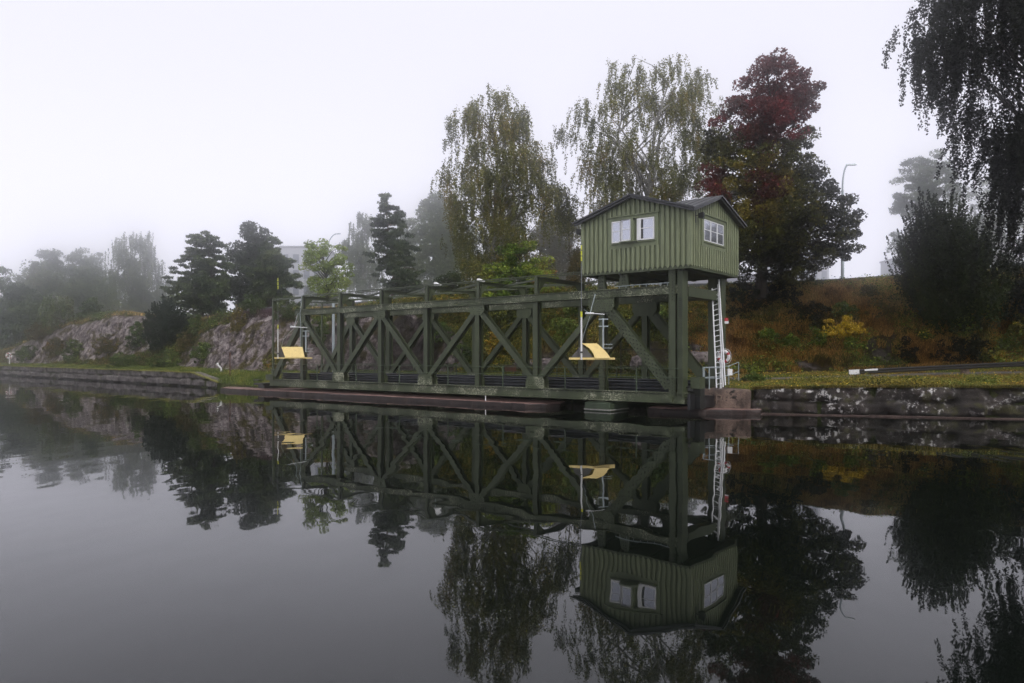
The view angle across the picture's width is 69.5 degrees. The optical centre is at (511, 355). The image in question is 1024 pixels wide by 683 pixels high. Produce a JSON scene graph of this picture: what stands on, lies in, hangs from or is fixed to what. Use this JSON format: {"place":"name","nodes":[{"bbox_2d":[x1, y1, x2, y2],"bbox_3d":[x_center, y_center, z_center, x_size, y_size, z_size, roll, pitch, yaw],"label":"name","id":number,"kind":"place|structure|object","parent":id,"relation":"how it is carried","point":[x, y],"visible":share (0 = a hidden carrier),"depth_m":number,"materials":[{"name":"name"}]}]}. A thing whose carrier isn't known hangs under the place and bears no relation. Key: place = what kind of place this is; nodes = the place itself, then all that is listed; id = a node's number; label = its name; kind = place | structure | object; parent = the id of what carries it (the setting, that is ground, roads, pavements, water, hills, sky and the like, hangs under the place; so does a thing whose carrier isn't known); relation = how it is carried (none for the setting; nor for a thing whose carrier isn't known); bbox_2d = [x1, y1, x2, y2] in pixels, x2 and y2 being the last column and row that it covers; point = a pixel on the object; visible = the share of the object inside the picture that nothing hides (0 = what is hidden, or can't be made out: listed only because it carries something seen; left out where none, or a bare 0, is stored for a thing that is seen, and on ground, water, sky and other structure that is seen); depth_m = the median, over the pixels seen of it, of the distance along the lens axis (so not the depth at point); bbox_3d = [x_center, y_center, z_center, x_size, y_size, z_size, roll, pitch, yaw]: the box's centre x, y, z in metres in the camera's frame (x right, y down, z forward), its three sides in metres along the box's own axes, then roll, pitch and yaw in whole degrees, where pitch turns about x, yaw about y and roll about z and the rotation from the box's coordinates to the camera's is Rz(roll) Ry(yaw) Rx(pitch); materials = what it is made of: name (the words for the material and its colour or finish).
{"place":"outdoors","nodes":[
{"label":"outdoors","id":0,"kind":"place"},
{"bbox_2d":[0,363,689,386],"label":"lawn grass","id":1,"kind":"structure","parent":0,"point":[239,379],"depth_m":70.76,"materials":[{"name":"plant"}]},
{"bbox_2d":[0,375,1023,682],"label":"canal water","id":2,"kind":"structure","parent":0,"point":[158,533],"depth_m":11.87,"materials":[{"name":"black liquid"}]},
{"bbox_2d":[584,400,628,411],"bbox_3d":[5.238,3.010,40.811,1.680,1.180,2.030,0,0,39],"label":"bridge pedestal","id":3,"kind":"object","parent":2,"relation":"in","point":[604,406],"visible":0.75,"depth_m":40.16,"materials":[{"name":"grey concrete"}]},
{"bbox_2d":[253,268,726,409],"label":"truss bridge","id":4,"kind":"structure","parent":3,"relation":"on","point":[676,292],"depth_m":45.92,"materials":[{"name":"metal"}]},
{"bbox_2d":[274,314,312,358],"bbox_3d":[-16.532,-2.900,55.966,2.850,6.200,0.688,0,0,0],"label":"marker board","id":5,"kind":"object","parent":4,"relation":"attached to","point":[291,353],"visible":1,"depth_m":55.96,"materials":[{"name":"yellow metal"}]},
{"bbox_2d":[569,243,614,359],"bbox_3d":[4.260,-2.900,39.457,2.450,6.200,0.706,0,0,0],"label":"marker board","id":6,"kind":"object","parent":4,"relation":"on","point":[598,351],"visible":1,"depth_m":39.45,"materials":[{"name":"yellow metal"}]},
{"bbox_2d":[572,193,746,284],"bbox_3d":[8.253,-6.430,41.052,7.240,4.100,6.840,0,0,39],"label":"control cabin","id":7,"kind":"object","parent":4,"relation":"on","point":[635,234],"visible":0.89,"depth_m":38.69,"materials":[{"name":"wood"}]},
{"bbox_2d":[610,216,655,244],"bbox_3d":[6.301,-6.580,38.645,2.650,1.280,0.400,0,0,39],"label":"window","id":8,"kind":"structure","parent":7,"relation":"in","point":[634,229],"depth_m":38.56,"materials":[{"name":"glass"}]},
{"bbox_2d":[704,218,725,247],"bbox_3d":[10.630,-6.470,38.901,0.200,1.260,2.660,0,0,39],"label":"window","id":9,"kind":"structure","parent":7,"relation":"in","point":[713,231],"depth_m":38.87,"materials":[{"name":"glass"}]},
{"bbox_2d":[686,377,705,408],"bbox_3d":[9.293,1.885,37.602,0.840,1.630,0.820,0,0,39],"label":"machine cabinet","id":10,"kind":"object","parent":4,"relation":"on","point":[697,385],"visible":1,"depth_m":37.37,"materials":[{"name":"metal"}]},
{"bbox_2d":[711,279,725,387],"bbox_3d":[11.020,-1.248,39.929,0.756,5.928,1.486,0,0,0],"label":"ladder","id":11,"kind":"object","parent":4,"relation":"attached to","point":[723,383],"visible":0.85,"depth_m":39.89,"materials":[{"name":"white metal"}]},
{"bbox_2d":[0,297,1023,417],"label":"hillside","id":12,"kind":"structure","parent":0,"point":[248,346],"depth_m":74.26,"materials":[{"name":"stone"}]},
{"bbox_2d":[0,265,48,324],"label":"pine tree","id":13,"kind":"object","parent":12,"relation":"on","point":[3,270],"visible":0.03,"depth_m":166.99,"materials":[{"name":"green plant"}]},
{"bbox_2d":[0,282,49,348],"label":"tree","id":14,"kind":"object","parent":12,"relation":"on","point":[19,313],"visible":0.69,"depth_m":158.99,"materials":[{"name":"green plant"}]},
{"bbox_2d":[11,345,38,362],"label":"shrub","id":15,"kind":"object","parent":12,"relation":"on","point":[25,353],"visible":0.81,"depth_m":115.26,"materials":[{"name":"green plant"}]},
{"bbox_2d":[22,321,48,340],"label":"shrub","id":16,"kind":"object","parent":12,"relation":"on","point":[37,335],"visible":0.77,"depth_m":116.78,"materials":[{"name":"green plant"}]},
{"bbox_2d":[7,259,74,325],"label":"broadleaf tree","id":17,"kind":"object","parent":12,"relation":"on","point":[39,281],"visible":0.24,"depth_m":223.04,"materials":[{"name":"green plant"}]},
{"bbox_2d":[30,248,70,306],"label":"pine tree","id":18,"kind":"object","parent":12,"relation":"on","point":[54,262],"visible":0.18,"depth_m":254.86,"materials":[{"name":"green plant"}]},
{"bbox_2d":[41,337,65,358],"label":"shrub","id":19,"kind":"object","parent":12,"relation":"on","point":[55,344],"visible":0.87,"depth_m":107.26,"materials":[{"name":"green plant"}]},
{"bbox_2d":[36,293,74,330],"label":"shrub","id":20,"kind":"object","parent":12,"relation":"on","point":[62,306],"visible":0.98,"depth_m":112.22,"materials":[{"name":"green plant"}]},
{"bbox_2d":[55,339,83,361],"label":"shrub","id":21,"kind":"object","parent":12,"relation":"on","point":[76,350],"visible":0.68,"depth_m":101.52,"materials":[{"name":"green plant"}]},
{"bbox_2d":[61,247,90,311],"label":"pine tree","id":22,"kind":"object","parent":12,"relation":"on","point":[72,257],"visible":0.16,"depth_m":269.67,"materials":[{"name":"green plant"}]},
{"bbox_2d":[75,297,104,319],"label":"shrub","id":23,"kind":"object","parent":12,"relation":"on","point":[91,305],"visible":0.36,"depth_m":111.32,"materials":[{"name":"green plant"}]},
{"bbox_2d":[56,266,132,319],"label":"broadleaf tree","id":24,"kind":"object","parent":12,"relation":"on","point":[82,289],"visible":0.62,"depth_m":230.31,"materials":[{"name":"green plant"}]},
{"bbox_2d":[83,252,108,302],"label":"pine tree","id":25,"kind":"object","parent":12,"relation":"on","point":[93,259],"visible":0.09,"depth_m":286.24,"materials":[{"name":"green plant"}]},
{"bbox_2d":[91,333,122,356],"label":"shrub","id":26,"kind":"object","parent":12,"relation":"on","point":[106,341],"visible":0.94,"depth_m":95.45,"materials":[{"name":"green plant"}]},
{"bbox_2d":[0,365,221,387],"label":"quay wall","id":27,"kind":"structure","parent":12,"relation":"on","point":[154,377],"depth_m":83.49,"materials":[{"name":"grey stone"}]},
{"bbox_2d":[106,352,146,367],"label":"shrub","id":28,"kind":"object","parent":12,"relation":"on","point":[126,360],"visible":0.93,"depth_m":87.26,"materials":[{"name":"green plant"}]},
{"bbox_2d":[104,230,165,313],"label":"birch tree","id":29,"kind":"object","parent":12,"relation":"on","point":[138,296],"visible":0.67,"depth_m":253.53,"materials":[{"name":"green plant"}]},
{"bbox_2d":[124,321,146,350],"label":"shrub","id":30,"kind":"object","parent":12,"relation":"on","point":[134,342],"visible":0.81,"depth_m":91.84,"materials":[{"name":"green plant"}]},
{"bbox_2d":[144,349,181,367],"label":"shrub","id":31,"kind":"object","parent":12,"relation":"on","point":[164,362],"visible":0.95,"depth_m":82.13,"materials":[{"name":"green plant"}]},
{"bbox_2d":[142,294,192,353],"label":"juniper tree","id":32,"kind":"object","parent":12,"relation":"on","point":[169,320],"visible":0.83,"depth_m":86.83,"materials":[{"name":"green plant"}]},
{"bbox_2d":[0,300,378,372],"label":"undergrowth","id":33,"kind":"object","parent":12,"relation":"on","point":[149,354],"visible":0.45,"depth_m":87.42,"materials":[{"name":"green plant"}]},
{"bbox_2d":[160,281,226,317],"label":"broadleaf tree","id":34,"kind":"object","parent":12,"relation":"on","point":[193,311],"visible":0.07,"depth_m":115.92,"materials":[{"name":"green plant"}]},
{"bbox_2d":[159,233,235,316],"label":"pine tree","id":35,"kind":"object","parent":12,"relation":"on","point":[193,291],"visible":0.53,"depth_m":94.48,"materials":[{"name":"green plant"}]},
{"bbox_2d":[189,342,214,364],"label":"shrub","id":36,"kind":"object","parent":12,"relation":"on","point":[201,347],"visible":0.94,"depth_m":79.27,"materials":[{"name":"green plant"}]},
{"bbox_2d":[185,230,233,315],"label":"pine tree","id":37,"kind":"object","parent":12,"relation":"on","point":[214,287],"visible":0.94,"depth_m":92.43,"materials":[{"name":"green plant"}]},
{"bbox_2d":[230,304,246,333],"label":"shrub","id":38,"kind":"object","parent":12,"relation":"on","point":[237,327],"visible":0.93,"depth_m":78.61,"materials":[{"name":"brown plant"}]},
{"bbox_2d":[199,305,282,322],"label":"heather","id":39,"kind":"object","parent":12,"relation":"on","point":[265,312],"visible":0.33,"depth_m":79.02,"materials":[{"name":"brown plant"}]},
{"bbox_2d":[238,294,266,316],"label":"shrub","id":40,"kind":"object","parent":12,"relation":"on","point":[246,303],"visible":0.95,"depth_m":79.21,"materials":[{"name":"green plant"}]},
{"bbox_2d":[221,220,288,307],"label":"broadleaf tree","id":41,"kind":"object","parent":12,"relation":"on","point":[247,254],"visible":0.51,"depth_m":106.26,"materials":[{"name":"green plant"}]},
{"bbox_2d":[239,235,303,306],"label":"pine tree","id":42,"kind":"object","parent":12,"relation":"on","point":[271,262],"visible":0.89,"depth_m":96.99,"materials":[{"name":"green plant"}]},
{"bbox_2d":[274,296,300,319],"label":"shrub","id":43,"kind":"object","parent":12,"relation":"on","point":[289,313],"visible":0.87,"depth_m":75.45,"materials":[{"name":"green plant"}]},
{"bbox_2d":[279,246,337,304],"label":"apartment building","id":44,"kind":"structure","parent":12,"relation":"on","point":[294,252],"depth_m":230.00,"materials":[{"name":"white"}]},
{"bbox_2d":[8,286,617,348],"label":"crest grass","id":45,"kind":"structure","parent":12,"relation":"on","point":[143,314],"depth_m":78.95,"materials":[{"name":"plant"}]},
{"bbox_2d":[307,355,325,369],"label":"boulder","id":46,"kind":"object","parent":12,"relation":"on","point":[316,359],"visible":0.69,"depth_m":68.90,"materials":[{"name":"stone"}]},
{"bbox_2d":[307,315,329,346],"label":"shrub","id":47,"kind":"object","parent":12,"relation":"on","point":[318,327],"visible":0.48,"depth_m":72.38,"materials":[{"name":"green plant"}]},
{"bbox_2d":[298,238,354,301],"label":"ash tree","id":48,"kind":"object","parent":12,"relation":"on","point":[322,253],"visible":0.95,"depth_m":81.19,"materials":[{"name":"green plant"}]},
{"bbox_2d":[0,287,667,373],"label":"slope grass","id":49,"kind":"structure","parent":12,"relation":"on","point":[545,348],"depth_m":59.70,"materials":[{"name":"plant"}]},
{"bbox_2d":[334,211,388,300],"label":"birch tree","id":50,"kind":"object","parent":12,"relation":"on","point":[363,279],"visible":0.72,"depth_m":207.23,"materials":[{"name":"green plant"}]},
{"bbox_2d":[220,387,565,407],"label":"stone slab","id":51,"kind":"structure","parent":12,"relation":"on","point":[474,400],"depth_m":49.97,"materials":[{"name":"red stone"}]},
{"bbox_2d":[362,192,425,295],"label":"pine tree","id":52,"kind":"object","parent":12,"relation":"on","point":[391,264],"visible":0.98,"depth_m":88.98,"materials":[{"name":"green plant"}]},
{"bbox_2d":[389,217,425,295],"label":"broadleaf tree","id":53,"kind":"object","parent":12,"relation":"on","point":[409,222],"visible":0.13,"depth_m":230.90,"materials":[{"name":"green plant"}]},
{"bbox_2d":[406,190,488,292],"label":"broadleaf tree","id":54,"kind":"object","parent":12,"relation":"on","point":[432,230],"visible":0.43,"depth_m":204.99,"materials":[{"name":"green plant"}]},
{"bbox_2d":[433,294,469,321],"bbox_3d":[-4.643,-4.282,63.672,4.387,3.196,4.174,0,0,-29],"label":"shrub","id":55,"kind":"object","parent":12,"relation":"on","point":[442,297],"visible":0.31,"depth_m":63.13,"materials":[{"name":"green plant"}]},
{"bbox_2d":[433,271,473,291],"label":"rowan tree","id":56,"kind":"object","parent":12,"relation":"on","point":[452,276],"visible":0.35,"depth_m":69.71,"materials":[{"name":"green plant"}]},
{"bbox_2d":[483,331,508,362],"bbox_3d":[-1.660,-0.532,58.594,3.382,2.913,2.430,0,0,37],"label":"shrub","id":57,"kind":"object","parent":12,"relation":"on","point":[493,344],"visible":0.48,"depth_m":58.44,"materials":[{"name":"yellow plant"}]},
{"bbox_2d":[483,310,516,331],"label":"shrub","id":58,"kind":"object","parent":12,"relation":"on","point":[498,315],"visible":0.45,"depth_m":60.17,"materials":[{"name":"green plant"}]},
{"bbox_2d":[430,82,572,288],"bbox_3d":[-0.783,-14.296,65.638,13.085,18.999,11.252,0,0,0],"label":"birch tree","id":59,"kind":"object","parent":12,"relation":"on","point":[506,229],"visible":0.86,"depth_m":64.54,"materials":[{"name":"green plant"}]},
{"bbox_2d":[315,386,707,405],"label":"quay wall","id":60,"kind":"structure","parent":12,"relation":"on","point":[583,400],"depth_m":50.72,"materials":[{"name":"grey stone"}]},
{"bbox_2d":[477,240,564,296],"bbox_3d":[0.728,-7.215,63.336,7.578,5.464,5.984,0,0,0],"label":"maple tree","id":61,"kind":"object","parent":12,"relation":"on","point":[509,259],"visible":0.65,"depth_m":62.39,"materials":[{"name":"green plant"}]},
{"bbox_2d":[513,308,559,331],"bbox_3d":[1.999,-3.145,59.882,3.854,2.925,3.627,0,0,0],"label":"shrub","id":62,"kind":"object","parent":12,"relation":"on","point":[547,312],"visible":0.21,"depth_m":58.93,"materials":[{"name":"green plant"}]},
{"bbox_2d":[378,282,707,373],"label":"bank undergrowth","id":63,"kind":"object","parent":12,"relation":"on","point":[547,328],"visible":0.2,"depth_m":57.40,"materials":[{"name":"green plant"}]},
{"bbox_2d":[528,209,580,286],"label":"broadleaf tree","id":64,"kind":"object","parent":12,"relation":"on","point":[560,255],"visible":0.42,"depth_m":152.99,"materials":[{"name":"green plant"}]},
{"bbox_2d":[546,317,587,346],"bbox_3d":[4.167,-1.715,56.670,2.824,2.566,2.724,0,0,-34],"label":"shrub","id":65,"kind":"object","parent":12,"relation":"on","point":[566,323],"visible":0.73,"depth_m":56.32,"materials":[{"name":"green plant"}]},
{"bbox_2d":[551,185,584,276],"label":"birch tree","id":66,"kind":"object","parent":12,"relation":"on","point":[566,224],"visible":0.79,"depth_m":66.56,"materials":[{"name":"green plant"}]},
{"bbox_2d":[566,244,592,287],"bbox_3d":[5.782,-7.139,62.962,2.432,4.833,2.208,0,0,20],"label":"birch tree","id":67,"kind":"object","parent":12,"relation":"on","point":[575,266],"visible":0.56,"depth_m":62.81,"materials":[{"name":"green plant"}]},
{"bbox_2d":[553,52,731,216],"bbox_3d":[11.598,-15.922,66.186,15.849,21.757,13.667,0,0,0],"label":"birch tree","id":68,"kind":"object","parent":12,"relation":"on","point":[670,109],"visible":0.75,"depth_m":64.25,"materials":[{"name":"green plant"}]},
{"bbox_2d":[620,319,667,377],"bbox_3d":[8.400,-0.356,46.100,3.270,3.930,0.070,0,0,0],"label":"cage","id":69,"kind":"object","parent":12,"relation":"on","point":[621,355],"visible":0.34,"depth_m":46.07,"materials":[{"name":"green metal"}]},
{"bbox_2d":[688,300,707,319],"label":"shrub","id":70,"kind":"object","parent":12,"relation":"on","point":[700,310],"visible":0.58,"depth_m":55.37,"materials":[{"name":"green plant"}]},
{"bbox_2d":[648,405,762,414],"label":"stone slab","id":71,"kind":"structure","parent":12,"relation":"on","point":[677,409],"depth_m":38.01,"materials":[{"name":"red stone"}]},
{"bbox_2d":[705,387,750,408],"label":"concrete block","id":72,"kind":"structure","parent":71,"relation":"on","point":[738,398],"depth_m":38.44,"materials":[{"name":"concrete"}]},
{"bbox_2d":[726,280,763,318],"bbox_3d":[17.164,-4.042,55.220,3.147,3.528,2.761,0,0,0],"label":"shrub","id":73,"kind":"object","parent":12,"relation":"on","point":[743,287],"visible":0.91,"depth_m":54.97,"materials":[{"name":"green plant"}]},
{"bbox_2d":[740,371,770,381],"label":"shrub","id":74,"kind":"object","parent":12,"relation":"on","point":[756,377],"visible":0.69,"depth_m":42.48,"materials":[{"name":"green plant"}]},
{"bbox_2d":[693,47,867,298],"bbox_3d":[19.815,-13.489,54.956,11.930,18.440,11.201,0,0,30],"label":"maple tree","id":75,"kind":"object","parent":12,"relation":"on","point":[769,236],"visible":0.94,"depth_m":53.16,"materials":[{"name":"red plant"}]},
{"bbox_2d":[760,280,803,307],"bbox_3d":[20.241,-4.493,55.452,3.560,2.566,3.337,0,0,0],"label":"shrub","id":76,"kind":"object","parent":12,"relation":"on","point":[775,296],"visible":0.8,"depth_m":54.91,"materials":[{"name":"green plant"}]},
{"bbox_2d":[788,300,815,320],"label":"shrub","id":77,"kind":"object","parent":12,"relation":"on","point":[803,310],"visible":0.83,"depth_m":52.95,"materials":[{"name":"green plant"}]},
{"bbox_2d":[808,326,827,350],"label":"shrub","id":78,"kind":"object","parent":12,"relation":"on","point":[820,334],"visible":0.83,"depth_m":50.04,"materials":[{"name":"green plant"}]},
{"bbox_2d":[807,303,833,327],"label":"shrub","id":79,"kind":"object","parent":12,"relation":"on","point":[817,315],"visible":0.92,"depth_m":51.90,"materials":[{"name":"green plant"}]},
{"bbox_2d":[658,268,1023,375],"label":"brambles","id":80,"kind":"object","parent":12,"relation":"on","point":[897,361],"visible":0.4,"depth_m":49.87,"materials":[{"name":"green plant"}]},
{"bbox_2d":[831,301,859,319],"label":"shrub","id":81,"kind":"object","parent":12,"relation":"on","point":[846,307],"visible":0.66,"depth_m":51.63,"materials":[{"name":"green plant"}]},
{"bbox_2d":[818,315,873,338],"bbox_3d":[22.677,-1.774,50.408,3.394,2.198,2.922,0,0,-44],"label":"shrub","id":82,"kind":"object","parent":12,"relation":"on","point":[845,323],"visible":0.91,"depth_m":49.87,"materials":[{"name":"yellow plant"}]},
{"bbox_2d":[688,298,1023,374],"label":"dry grass","id":83,"kind":"structure","parent":12,"relation":"on","point":[741,335],"depth_m":50.01,"materials":[{"name":"plant"}]},
{"bbox_2d":[688,366,1023,389],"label":"quay grass","id":84,"kind":"structure","parent":12,"relation":"on","point":[747,385],"depth_m":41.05,"materials":[{"name":"plant"}]},
{"bbox_2d":[860,283,880,297],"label":"shrub","id":85,"kind":"object","parent":12,"relation":"on","point":[869,289],"visible":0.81,"depth_m":53.38,"materials":[{"name":"green plant"}]},
{"bbox_2d":[751,387,1023,419],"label":"quay wall","id":86,"kind":"structure","parent":12,"relation":"on","point":[956,403],"depth_m":36.47,"materials":[{"name":"stone"}]},
{"bbox_2d":[751,384,1023,388],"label":"wall top grass","id":87,"kind":"structure","parent":86,"relation":"on","point":[882,385],"depth_m":36.67,"materials":[{"name":"plant"}]},
{"bbox_2d":[879,257,902,275],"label":"white building","id":88,"kind":"structure","parent":12,"relation":"on","point":[884,269],"depth_m":247.38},
{"bbox_2d":[892,335,919,363],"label":"shrub","id":89,"kind":"object","parent":12,"relation":"on","point":[905,340],"visible":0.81,"depth_m":46.99,"materials":[{"name":"green plant"}]},
{"bbox_2d":[886,148,964,267],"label":"pine tree","id":90,"kind":"object","parent":12,"relation":"on","point":[922,181],"visible":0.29,"depth_m":161.09,"materials":[{"name":"green plant"}]},
{"bbox_2d":[881,0,1023,270],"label":"birch tree","id":91,"kind":"object","parent":12,"relation":"on","point":[958,52],"visible":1,"depth_m":38.26,"materials":[{"name":"green plant"}]},
{"bbox_2d":[883,186,1023,337],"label":"broadleaf tree","id":92,"kind":"object","parent":12,"relation":"on","point":[947,261],"visible":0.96,"depth_m":47.91,"materials":[{"name":"green plant"}]},
{"bbox_2d":[929,334,995,363],"bbox_3d":[28.286,-0.151,46.549,3.772,2.428,3.178,0,0,0],"label":"shrub","id":93,"kind":"object","parent":12,"relation":"on","point":[969,349],"visible":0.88,"depth_m":45.99,"materials":[{"name":"green plant"}]},
{"bbox_2d":[945,176,1023,264],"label":"broadleaf tree","id":94,"kind":"object","parent":12,"relation":"on","point":[971,194],"visible":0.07,"depth_m":215.72,"materials":[{"name":"green plant"}]},
{"bbox_2d":[979,350,1012,364],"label":"shrub","id":95,"kind":"object","parent":12,"relation":"on","point":[997,356],"visible":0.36,"depth_m":45.38,"materials":[{"name":"green plant"}]},
{"bbox_2d":[997,235,1023,330],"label":"broadleaf tree","id":96,"kind":"object","parent":12,"relation":"on","point":[1018,293],"visible":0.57,"depth_m":47.87,"materials":[{"name":"green plant"}]},
{"bbox_2d":[1001,314,1023,339],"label":"shrub","id":97,"kind":"object","parent":12,"relation":"on","point":[1013,326],"visible":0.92,"depth_m":47.19,"materials":[{"name":"green plant"}]},
{"bbox_2d":[0,0,1023,313],"label":"sky","id":98,"kind":"structure","parent":0,"point":[173,120],"materials":[{"name":"white"}]},
{"bbox_2d":[688,270,1023,319],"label":"straw grass","id":99,"kind":"structure","parent":0,"point":[831,293],"depth_m":54.73,"materials":[{"name":"plant"}]},
{"bbox_2d":[727,371,1022,379],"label":"path","id":100,"kind":"structure","parent":0,"point":[954,373],"depth_m":42.39,"materials":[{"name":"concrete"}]},
{"bbox_2d":[688,368,1022,385],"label":"fallen leaves","id":101,"kind":"object","parent":100,"relation":"on","point":[879,376],"visible":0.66,"depth_m":41.33,"materials":[{"name":"yellow plant"}]},
{"bbox_2d":[849,361,1023,376],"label":"path barrier","id":102,"kind":"object","parent":100,"relation":"on","point":[964,368],"visible":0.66,"depth_m":41.42,"materials":[{"name":"metal"}]},
{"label":"road","id":103,"kind":"structure","parent":0,"visible":0},
{"bbox_2d":[247,268,997,309],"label":"road guardrail","id":104,"kind":"object","parent":103,"relation":"on","point":[697,284],"visible":0.15,"depth_m":62.76,"materials":[{"name":"metal"}]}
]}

